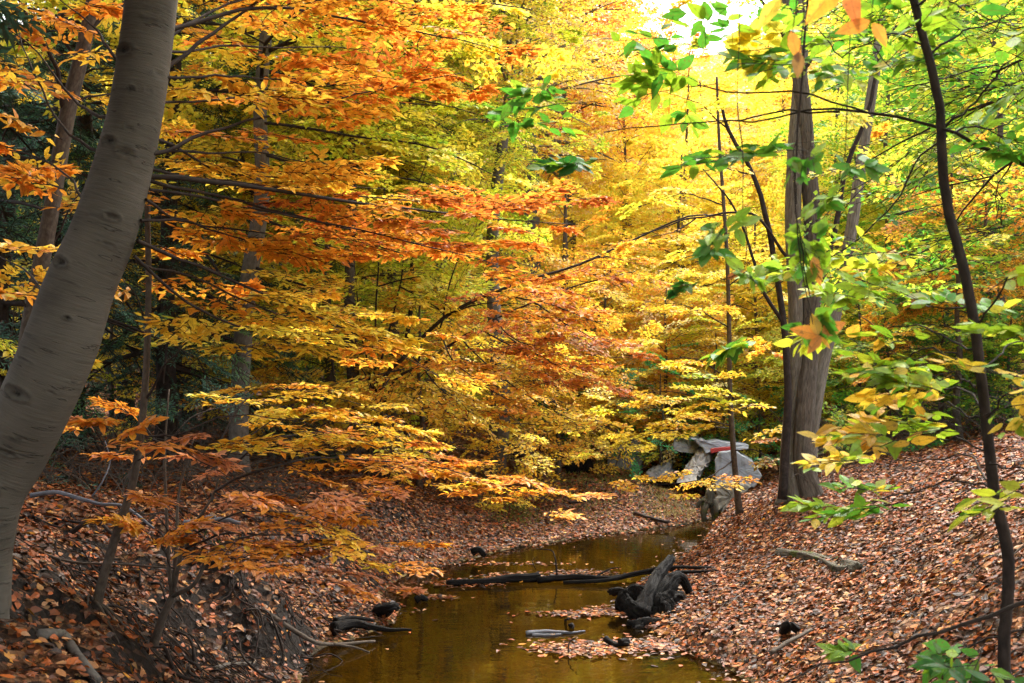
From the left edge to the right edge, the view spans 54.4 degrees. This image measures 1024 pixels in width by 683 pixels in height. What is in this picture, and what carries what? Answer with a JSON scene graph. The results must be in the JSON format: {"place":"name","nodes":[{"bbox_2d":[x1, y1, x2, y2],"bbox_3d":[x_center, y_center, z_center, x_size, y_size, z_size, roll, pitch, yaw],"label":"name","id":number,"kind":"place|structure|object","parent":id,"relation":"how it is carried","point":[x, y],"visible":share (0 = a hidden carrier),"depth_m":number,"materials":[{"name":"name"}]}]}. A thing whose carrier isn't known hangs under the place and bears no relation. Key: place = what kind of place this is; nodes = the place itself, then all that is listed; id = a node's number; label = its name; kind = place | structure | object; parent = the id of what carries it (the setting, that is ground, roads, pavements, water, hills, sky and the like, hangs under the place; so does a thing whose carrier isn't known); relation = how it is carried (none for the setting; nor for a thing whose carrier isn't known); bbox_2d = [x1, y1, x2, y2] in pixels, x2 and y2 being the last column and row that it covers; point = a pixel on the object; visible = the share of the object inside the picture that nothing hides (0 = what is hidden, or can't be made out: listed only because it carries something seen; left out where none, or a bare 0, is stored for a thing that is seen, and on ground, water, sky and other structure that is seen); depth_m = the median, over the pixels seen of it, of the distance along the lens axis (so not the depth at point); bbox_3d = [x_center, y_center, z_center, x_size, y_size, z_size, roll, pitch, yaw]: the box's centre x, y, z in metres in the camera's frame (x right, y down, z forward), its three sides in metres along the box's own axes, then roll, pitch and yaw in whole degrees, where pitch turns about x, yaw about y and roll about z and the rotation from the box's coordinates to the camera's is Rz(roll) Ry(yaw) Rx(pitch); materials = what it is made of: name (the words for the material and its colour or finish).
{"place":"outdoors","nodes":[
{"label":"outdoors","id":0,"kind":"place"},
{"bbox_2d":[1,0,769,63],"label":"sky","id":1,"kind":"structure","parent":0,"point":[745,9],"materials":[{"name":"white"}]},
{"bbox_2d":[0,55,1023,682],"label":"ground","id":2,"kind":"structure","parent":0,"point":[134,651],"depth_m":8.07,"materials":[{"name":"brown plant"}]},
{"bbox_2d":[0,76,44,106],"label":"hemlock tree","id":3,"kind":"object","parent":2,"relation":"on","point":[11,93],"visible":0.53,"depth_m":7.53,"materials":[{"name":"green plant"}]},
{"bbox_2d":[0,0,51,68],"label":"hemlock tree","id":4,"kind":"object","parent":2,"relation":"on","point":[6,35],"visible":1,"depth_m":5.40,"materials":[{"name":"green plant"}]},
{"bbox_2d":[1,0,122,454],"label":"slender tree","id":5,"kind":"object","parent":2,"relation":"on","point":[64,83],"visible":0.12,"depth_m":14.14,"materials":[{"name":"brown plant"}]},
{"bbox_2d":[36,628,101,682],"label":"fallen branch","id":6,"kind":"object","parent":2,"relation":"on","point":[70,643],"visible":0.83,"depth_m":5.05,"materials":[{"name":"grey wood"}]},
{"bbox_2d":[0,258,154,451],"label":"maple tree","id":7,"kind":"object","parent":2,"relation":"on","point":[4,372],"visible":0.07,"depth_m":13.05,"materials":[{"name":"orange plant"}]},
{"bbox_2d":[30,490,154,528],"bbox_3d":[-3.377,1.349,8.012,1.173,0.278,0.102,-1,-3,16],"label":"dead branch","id":8,"kind":"object","parent":2,"relation":"on","point":[47,492],"visible":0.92,"depth_m":8.04,"materials":[{"name":"grey wood"}]},
{"bbox_2d":[15,541,171,568],"bbox_3d":[-2.868,1.462,6.838,1.166,0.204,0.024,0,-3,0],"label":"dead branch","id":9,"kind":"object","parent":2,"relation":"on","point":[90,563],"visible":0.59,"depth_m":6.83,"materials":[{"name":"brown wood"}]},
{"bbox_2d":[0,0,196,370],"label":"grey branching tree","id":10,"kind":"object","parent":2,"relation":"on","point":[59,156],"visible":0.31,"depth_m":9.02,"materials":[{"name":"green plant"}]},
{"bbox_2d":[0,0,206,402],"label":"hemlock tree","id":11,"kind":"object","parent":2,"relation":"on","point":[7,257],"visible":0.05,"depth_m":19.19,"materials":[{"name":"green plant"}]},
{"bbox_2d":[11,235,202,436],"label":"maple tree","id":12,"kind":"object","parent":2,"relation":"on","point":[109,335],"visible":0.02,"depth_m":16.98,"materials":[{"name":"green plant"}]},
{"bbox_2d":[0,0,252,490],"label":"hemlock tree","id":13,"kind":"object","parent":2,"relation":"on","point":[6,324],"visible":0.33,"depth_m":12.04,"materials":[{"name":"green plant"}]},
{"bbox_2d":[36,412,232,497],"bbox_3d":[-4.484,1.231,10.543,2.442,1.007,2.500,-2,-3,33],"label":"bare brush","id":14,"kind":"object","parent":2,"relation":"on","point":[108,473],"visible":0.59,"depth_m":10.57,"materials":[{"name":"brown plant"}]},
{"bbox_2d":[9,2,282,419],"bbox_3d":[-8.463,-6.169,22.226,6.678,17.786,6.464,-1,-3,24],"label":"hemlock tree","id":15,"kind":"object","parent":2,"relation":"on","point":[128,382],"depth_m":21.81,"materials":[{"name":"green plant"}]},
{"bbox_2d":[0,0,311,458],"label":"hemlock tree","id":16,"kind":"object","parent":2,"relation":"on","point":[81,121],"visible":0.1,"depth_m":14.61,"materials":[{"name":"green plant"}]},
{"bbox_2d":[10,8,323,432],"bbox_3d":[-7.261,-5.132,21.059,6.810,15.775,6.170,0,-3,0],"label":"hemlock tree","id":17,"kind":"object","parent":2,"relation":"on","point":[183,415],"visible":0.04,"depth_m":20.00,"materials":[{"name":"green plant"}]},
{"bbox_2d":[0,0,344,469],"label":"hemlock tree","id":18,"kind":"object","parent":2,"relation":"on","point":[165,307],"visible":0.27,"depth_m":13.79,"materials":[{"name":"green plant"}]},
{"bbox_2d":[46,405,300,498],"bbox_3d":[-4.005,1.358,11.748,3.132,1.221,2.741,0,-3,0],"label":"bare brush","id":19,"kind":"object","parent":2,"relation":"on","point":[169,474],"visible":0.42,"depth_m":11.47,"materials":[{"name":"brown plant"}]},
{"bbox_2d":[68,81,306,421],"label":"tree","id":20,"kind":"object","parent":2,"relation":"on","point":[233,258],"visible":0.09,"depth_m":15.14,"materials":[{"name":"green plant"}]},
{"bbox_2d":[54,408,344,500],"bbox_3d":[-3.831,1.411,12.228,3.791,1.245,2.838,0,-3,0],"label":"bare brush","id":21,"kind":"object","parent":2,"relation":"on","point":[272,479],"visible":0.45,"depth_m":12.06,"materials":[{"name":"brown plant"}]},
{"bbox_2d":[97,227,322,446],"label":"maple tree","id":22,"kind":"object","parent":2,"relation":"on","point":[205,366],"visible":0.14,"depth_m":15.69,"materials":[{"name":"green plant"}]},
{"bbox_2d":[15,486,406,682],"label":"root tangle","id":23,"kind":"object","parent":2,"relation":"on","point":[170,658],"visible":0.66,"depth_m":7.58,"materials":[{"name":"brown plant"}]},
{"bbox_2d":[66,183,359,644],"bbox_3d":[-1.923,-0.154,6.226,1.867,3.984,2.021,0,-3,0],"label":"bank sapling","id":24,"kind":"object","parent":2,"relation":"on","point":[138,444],"visible":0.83,"depth_m":6.12,"materials":[{"name":"orange plant"}]},
{"bbox_2d":[80,0,420,432],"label":"maple tree","id":25,"kind":"object","parent":2,"relation":"on","point":[289,266],"visible":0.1,"depth_m":15.80,"materials":[{"name":"orange plant"}]},
{"bbox_2d":[54,414,491,506],"bbox_3d":[-4.710,1.777,15.303,8.986,1.581,8.797,0,-3,0],"label":"brush tangle","id":26,"kind":"object","parent":2,"relation":"on","point":[256,460],"visible":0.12,"depth_m":13.22,"materials":[{"name":"brown plant"}]},
{"bbox_2d":[158,5,399,416],"bbox_3d":[-5.139,-4.072,22.100,6.517,11.817,6.577,0,-3,0],"label":"maple tree","id":27,"kind":"object","parent":2,"relation":"on","point":[365,302],"depth_m":21.63,"materials":[{"name":"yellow plant"}]},
{"bbox_2d":[136,403,422,475],"bbox_3d":[-3.364,1.399,14.438,4.033,1.192,3.326,-2,-3,36],"label":"bare brush","id":28,"kind":"object","parent":2,"relation":"on","point":[362,448],"visible":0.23,"depth_m":14.30,"materials":[{"name":"brown plant"}]},
{"bbox_2d":[147,256,416,454],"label":"maple tree","id":29,"kind":"object","parent":2,"relation":"on","point":[261,343],"visible":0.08,"depth_m":17.27,"materials":[{"name":"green plant"}]},
{"bbox_2d":[0,0,577,472],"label":"grey maple","id":30,"kind":"object","parent":2,"relation":"on","point":[250,264],"visible":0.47,"depth_m":12.62,"materials":[{"name":"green plant"}]},
{"bbox_2d":[0,0,620,625],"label":"leaning beech","id":31,"kind":"object","parent":2,"relation":"on","point":[50,366],"visible":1,"depth_m":5.99,"materials":[{"name":"orange plant"}]},
{"bbox_2d":[261,607,375,652],"bbox_3d":[-1.593,2.452,8.501,0.201,0.526,1.199,-3,-4,44],"label":"fallen bough","id":32,"kind":"object","parent":2,"relation":"on","point":[304,636],"visible":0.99,"depth_m":8.40,"materials":[{"name":"wood"}]},
{"bbox_2d":[204,402,433,477],"bbox_3d":[-2.835,1.583,15.575,3.287,1.261,3.868,0,-3,0],"label":"bare brush","id":33,"kind":"object","parent":2,"relation":"on","point":[336,447],"visible":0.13,"depth_m":14.79,"materials":[{"name":"brown plant"}]},
{"bbox_2d":[156,3,485,446],"bbox_3d":[-3.284,-2.576,17.149,5.949,8.933,5.230,0,-3,0],"label":"maple tree","id":34,"kind":"object","parent":2,"relation":"on","point":[364,267],"visible":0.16,"depth_m":16.34,"materials":[{"name":"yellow plant"}]},
{"bbox_2d":[227,272,437,485],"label":"maple tree","id":35,"kind":"object","parent":2,"relation":"on","point":[262,371],"visible":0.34,"depth_m":14.48,"materials":[{"name":"yellow plant"}]},
{"bbox_2d":[62,382,611,649],"bbox_3d":[-0.988,1.216,7.614,2.238,1.808,5.031,-2,-4,42],"label":"forked beech sapling","id":36,"kind":"object","parent":2,"relation":"on","point":[266,548],"visible":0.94,"depth_m":6.71,"materials":[{"name":"orange plant"}]},
{"bbox_2d":[181,0,525,472],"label":"maple tree","id":37,"kind":"object","parent":2,"relation":"on","point":[300,149],"visible":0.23,"depth_m":15.00,"materials":[{"name":"yellow plant"}]},
{"bbox_2d":[271,182,465,425],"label":"maple tree","id":38,"kind":"object","parent":2,"relation":"on","point":[412,416],"visible":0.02,"depth_m":23.30,"materials":[{"name":"yellow plant"}]},
{"bbox_2d":[370,602,400,617],"bbox_3d":[-1.259,2.706,9.863,0.402,0.288,0.248,-2,-3,35],"label":"rock","id":39,"kind":"object","parent":2,"relation":"on","point":[387,609],"visible":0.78,"depth_m":9.78,"materials":[{"name":"black stone"}]},
{"bbox_2d":[266,1,555,442],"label":"maple tree","id":40,"kind":"object","parent":2,"relation":"on","point":[394,278],"visible":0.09,"depth_m":18.74,"materials":[{"name":"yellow plant"}]},
{"bbox_2d":[285,250,539,508],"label":"maple tree","id":41,"kind":"object","parent":2,"relation":"on","point":[444,328],"visible":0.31,"depth_m":15.70,"materials":[{"name":"yellow plant"}]},
{"bbox_2d":[246,0,586,458],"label":"maple tree","id":42,"kind":"object","parent":2,"relation":"on","point":[570,39],"visible":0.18,"depth_m":16.73,"materials":[{"name":"yellow plant"}]},
{"bbox_2d":[175,441,700,556],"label":"grass","id":43,"kind":"structure","parent":2,"relation":"on","point":[605,478],"depth_m":17.92,"materials":[{"name":"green plant"}]},
{"bbox_2d":[273,0,609,435],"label":"maple tree","id":44,"kind":"object","parent":2,"relation":"on","point":[555,146],"visible":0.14,"depth_m":22.65,"materials":[{"name":"yellow plant"}]},
{"bbox_2d":[236,149,727,485],"bbox_3d":[-0.407,-0.599,13.775,6.905,5.355,2.950,0,-3,8],"label":"spreading beech","id":45,"kind":"object","parent":2,"relation":"on","point":[517,349],"visible":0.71,"depth_m":13.50,"materials":[{"name":"orange plant"}]},
{"bbox_2d":[378,119,596,413],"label":"maple tree","id":46,"kind":"object","parent":2,"relation":"on","point":[504,305],"visible":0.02,"depth_m":28.78,"materials":[{"name":"yellow plant"}]},
{"bbox_2d":[372,279,613,513],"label":"maple tree","id":47,"kind":"object","parent":2,"relation":"on","point":[526,437],"visible":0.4,"depth_m":17.03,"materials":[{"name":"yellow plant"}]},
{"bbox_2d":[0,0,1023,382],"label":"woods","id":48,"kind":"object","parent":2,"relation":"on","point":[726,80],"visible":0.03,"depth_m":40.98,"materials":[{"name":"yellow plant"}]},
{"bbox_2d":[393,0,663,485],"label":"maple tree","id":49,"kind":"object","parent":2,"relation":"on","point":[527,81],"visible":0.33,"depth_m":17.98,"materials":[{"name":"yellow plant"}]},
{"bbox_2d":[433,0,630,388],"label":"maple tree","id":50,"kind":"object","parent":2,"relation":"on","point":[592,32],"visible":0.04,"depth_m":33.41,"materials":[{"name":"yellow plant"}]},
{"bbox_2d":[449,0,648,420],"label":"maple tree","id":51,"kind":"object","parent":2,"relation":"on","point":[568,141],"visible":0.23,"depth_m":27.95,"materials":[{"name":"yellow plant"}]},
{"bbox_2d":[480,169,641,441],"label":"slender tree","id":52,"kind":"object","parent":2,"relation":"on","point":[564,234],"visible":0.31,"depth_m":24.03,"materials":[{"name":"yellow plant"}]},
{"bbox_2d":[462,238,662,477],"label":"maple tree","id":53,"kind":"object","parent":2,"relation":"on","point":[597,442],"visible":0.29,"depth_m":19.43,"materials":[{"name":"yellow plant"}]},
{"bbox_2d":[418,0,710,395],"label":"maple tree","id":54,"kind":"object","parent":2,"relation":"on","point":[618,22],"visible":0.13,"depth_m":31.20,"materials":[{"name":"yellow plant"}]},
{"bbox_2d":[565,450,592,473],"bbox_3d":[1.360,2.526,20.346,0.592,0.626,0.628,0,-3,0],"label":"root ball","id":55,"kind":"object","parent":2,"relation":"on","point":[587,465],"visible":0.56,"depth_m":20.16,"materials":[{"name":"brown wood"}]},
{"bbox_2d":[488,189,735,468],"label":"maple tree","id":56,"kind":"object","parent":2,"relation":"on","point":[675,319],"visible":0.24,"depth_m":22.39,"materials":[{"name":"yellow plant"}]},
{"bbox_2d":[607,438,644,472],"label":"concrete pier","id":57,"kind":"structure","parent":2,"relation":"on","point":[620,463],"depth_m":20.92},
{"bbox_2d":[506,64,750,395],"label":"maple tree","id":58,"kind":"object","parent":2,"relation":"on","point":[671,140],"visible":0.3,"depth_m":29.24,"materials":[{"name":"yellow plant"}]},
{"bbox_2d":[607,553,693,628],"bbox_3d":[1.474,2.619,10.147,0.864,0.746,1.099,0,-3,-7],"label":"uprooted stump","id":59,"kind":"object","parent":2,"relation":"on","point":[658,592],"visible":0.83,"depth_m":10.03,"materials":[{"name":"grey wood"}]},
{"bbox_2d":[600,342,714,491],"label":"tree","id":60,"kind":"object","parent":2,"relation":"on","point":[660,444],"visible":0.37,"depth_m":20.33,"materials":[{"name":"green plant"}]},
{"bbox_2d":[551,108,787,427],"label":"maple tree","id":61,"kind":"object","parent":2,"relation":"on","point":[624,174],"visible":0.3,"depth_m":26.64,"materials":[{"name":"yellow plant"}]},
{"bbox_2d":[568,256,778,488],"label":"maple tree","id":62,"kind":"object","parent":2,"relation":"on","point":[703,337],"visible":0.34,"depth_m":21.55,"materials":[{"name":"yellow plant"}]},
{"bbox_2d":[570,76,787,515],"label":"slim beech","id":63,"kind":"object","parent":2,"relation":"on","point":[652,399],"visible":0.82,"depth_m":14.06,"materials":[{"name":"yellow plant"}]},
{"bbox_2d":[622,51,752,407],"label":"slender tree","id":64,"kind":"object","parent":2,"relation":"on","point":[699,62],"visible":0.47,"depth_m":30.30,"materials":[{"name":"yellow plant"}]},
{"bbox_2d":[641,434,761,512],"bbox_3d":[3.846,2.528,19.822,2.638,1.275,3.286,2,-3,-38],"label":"ruined culvert","id":65,"kind":"object","parent":2,"relation":"on","point":[704,451],"visible":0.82,"depth_m":19.02,"materials":[{"name":"grey concrete"}]},
{"bbox_2d":[625,283,782,477],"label":"maple tree","id":66,"kind":"object","parent":2,"relation":"on","point":[779,362],"visible":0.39,"depth_m":21.14,"materials":[{"name":"yellow plant"}]},
{"bbox_2d":[696,483,718,521],"bbox_3d":[3.340,2.749,17.070,0.379,0.658,0.315,0,-3,0],"label":"rooty stump","id":67,"kind":"object","parent":2,"relation":"on","point":[707,501],"visible":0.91,"depth_m":16.98,"materials":[{"name":"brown wood"}]},
{"bbox_2d":[406,439,1023,682],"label":"fallen twigs","id":68,"kind":"object","parent":2,"relation":"on","point":[922,613],"visible":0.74,"depth_m":9.22,"materials":[{"name":"brown plant"}]},
{"bbox_2d":[599,86,850,397],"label":"maple tree","id":69,"kind":"object","parent":2,"relation":"on","point":[767,126],"visible":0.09,"depth_m":31.25,"materials":[{"name":"yellow plant"}]},
{"bbox_2d":[701,369,783,466],"bbox_3d":[5.145,2.172,20.821,2.692,3.352,2.735,-2,-3,35],"label":"green shrub","id":70,"kind":"object","parent":2,"relation":"on","point":[737,425],"visible":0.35,"depth_m":20.78,"materials":[{"name":"green plant"}]},
{"bbox_2d":[632,164,864,437],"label":"maple tree","id":71,"kind":"object","parent":2,"relation":"on","point":[781,242],"visible":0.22,"depth_m":23.63,"materials":[{"name":"yellow plant"}]},
{"bbox_2d":[481,0,1023,682],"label":"chestnut sapling","id":72,"kind":"object","parent":2,"relation":"on","point":[857,430],"visible":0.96,"depth_m":3.42,"materials":[{"name":"green plant"}]},
{"bbox_2d":[783,600,1023,682],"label":"green branch","id":73,"kind":"object","parent":72,"relation":"attached to","point":[932,662],"visible":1,"depth_m":3.07,"materials":[{"name":"green plant"}]},
{"bbox_2d":[651,49,891,378],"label":"maple tree","id":74,"kind":"object","parent":2,"relation":"on","point":[772,86],"visible":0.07,"depth_m":33.52,"materials":[{"name":"yellow plant"}]},
{"bbox_2d":[709,287,868,453],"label":"maple tree","id":75,"kind":"object","parent":2,"relation":"on","point":[764,396],"visible":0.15,"depth_m":21.98,"materials":[{"name":"yellow plant"}]},
{"bbox_2d":[613,0,1012,504],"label":"triple stemmed tree","id":76,"kind":"object","parent":2,"relation":"on","point":[805,378],"visible":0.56,"depth_m":12.88,"materials":[{"name":"brown plant"}]},
{"bbox_2d":[774,548,863,574],"bbox_3d":[3.070,2.188,9.947,0.262,0.266,1.795,0,-3,-6],"label":"mossy log","id":77,"kind":"object","parent":2,"relation":"on","point":[851,565],"visible":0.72,"depth_m":9.72,"materials":[{"name":"grey wood"}]},
{"bbox_2d":[718,44,982,409],"bbox_3d":[9.226,-3.070,27.149,6.752,10.118,7.843,0,-3,0],"label":"maple tree","id":78,"kind":"object","parent":2,"relation":"on","point":[818,118],"visible":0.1,"depth_m":27.02,"materials":[{"name":"yellow plant"}]},
{"bbox_2d":[740,241,969,451],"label":"maple tree","id":79,"kind":"object","parent":2,"relation":"on","point":[775,372],"visible":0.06,"depth_m":20.72,"materials":[{"name":"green plant"}]},
{"bbox_2d":[757,419,957,499],"bbox_3d":[4.723,1.650,13.272,3.179,1.363,2.767,0,-3,0],"label":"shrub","id":80,"kind":"object","parent":2,"relation":"on","point":[845,465],"visible":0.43,"depth_m":12.90,"materials":[{"name":"brown plant"}]},
{"bbox_2d":[778,387,977,469],"bbox_3d":[6.422,1.446,17.256,3.348,1.807,4.156,0,-3,0],"label":"shrub","id":81,"kind":"object","parent":2,"relation":"on","point":[819,452],"visible":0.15,"depth_m":17.15,"materials":[{"name":"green plant"}]},
{"bbox_2d":[747,0,1023,314],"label":"beech tree","id":82,"kind":"object","parent":2,"relation":"on","point":[976,80],"visible":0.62,"depth_m":8.01,"materials":[{"name":"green plant"}]},
{"bbox_2d":[758,11,1022,350],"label":"maple tree","id":83,"kind":"object","parent":2,"relation":"on","point":[828,146],"visible":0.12,"depth_m":24.13,"materials":[{"name":"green plant"}]},
{"bbox_2d":[820,278,972,454],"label":"maple tree","id":84,"kind":"object","parent":2,"relation":"on","point":[849,348],"visible":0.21,"depth_m":17.28,"materials":[{"name":"green plant"}]},
{"bbox_2d":[818,0,1023,373],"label":"maple tree","id":85,"kind":"object","parent":2,"relation":"on","point":[950,60],"visible":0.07,"depth_m":27.92,"materials":[{"name":"green plant"}]},
{"bbox_2d":[820,373,1021,455],"bbox_3d":[7.207,1.263,16.887,4.000,1.625,3.447,0,-3,0],"label":"shrub","id":86,"kind":"object","parent":2,"relation":"on","point":[951,420],"visible":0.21,"depth_m":16.62,"materials":[{"name":"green plant"}]},
{"bbox_2d":[821,257,1023,446],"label":"maple tree","id":87,"kind":"object","parent":2,"relation":"on","point":[832,381],"visible":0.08,"depth_m":19.76,"materials":[{"name":"green plant"}]},
{"bbox_2d":[831,120,1023,425],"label":"maple tree","id":88,"kind":"object","parent":2,"relation":"on","point":[875,133],"visible":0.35,"depth_m":16.90,"materials":[{"name":"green plant"}]},
{"bbox_2d":[831,238,1023,452],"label":"maple tree","id":89,"kind":"object","parent":2,"relation":"on","point":[994,350],"visible":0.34,"depth_m":16.60,"materials":[{"name":"green plant"}]},
{"bbox_2d":[842,0,1023,413],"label":"maple tree","id":90,"kind":"object","parent":2,"relation":"on","point":[940,228],"visible":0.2,"depth_m":19.87,"materials":[{"name":"green plant"}]},
{"bbox_2d":[860,136,1023,440],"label":"maple tree","id":91,"kind":"object","parent":2,"relation":"on","point":[958,333],"visible":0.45,"depth_m":15.84,"materials":[{"name":"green plant"}]},
{"bbox_2d":[887,370,1022,452],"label":"shrub","id":92,"kind":"object","parent":2,"relation":"on","point":[967,422],"visible":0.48,"depth_m":15.52,"materials":[{"name":"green plant"}]},
{"bbox_2d":[895,240,1023,428],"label":"maple tree","id":93,"kind":"object","parent":2,"relation":"on","point":[1010,350],"visible":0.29,"depth_m":16.20,"materials":[{"name":"green plant"}]},
{"bbox_2d":[896,98,1023,338],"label":"maple tree","id":94,"kind":"object","parent":2,"relation":"on","point":[1006,129],"visible":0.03,"depth_m":24.29,"materials":[{"name":"green plant"}]},
{"bbox_2d":[301,519,751,682],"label":"creek water","id":95,"kind":"structure","parent":0,"point":[463,637],"depth_m":9.53,"materials":[{"name":"brown liquid"}]},
{"bbox_2d":[329,615,411,635],"bbox_3d":[-1.353,2.658,9.387,0.781,0.186,0.263,1,-3,-28],"label":"sunken log","id":96,"kind":"object","parent":95,"relation":"on","point":[342,623],"visible":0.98,"depth_m":9.34,"materials":[{"name":"grey wood"}]},
{"bbox_2d":[446,572,540,585],"bbox_3d":[-0.214,2.827,11.793,1.139,0.126,0.134,1,-3,-15],"label":"fallen log","id":97,"kind":"object","parent":95,"relation":"on","point":[518,577],"visible":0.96,"depth_m":11.76,"materials":[{"name":"brown wood"}]},
{"bbox_2d":[301,522,747,682],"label":"floating leaves","id":98,"kind":"object","parent":95,"relation":"on","point":[599,648],"visible":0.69,"depth_m":9.03,"materials":[{"name":"brown plant"}]},
{"bbox_2d":[537,565,726,584],"bbox_3d":[1.533,2.719,11.820,2.404,0.324,0.725,-1,-3,17],"label":"fallen log","id":99,"kind":"object","parent":95,"relation":"on","point":[578,578],"visible":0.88,"depth_m":11.82,"materials":[{"name":"brown wood"}]},
{"bbox_2d":[665,0,891,353],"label":"overhanging twig","id":100,"kind":"object","parent":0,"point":[814,257],"visible":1,"depth_m":2.59,"materials":[{"name":"green plant"}]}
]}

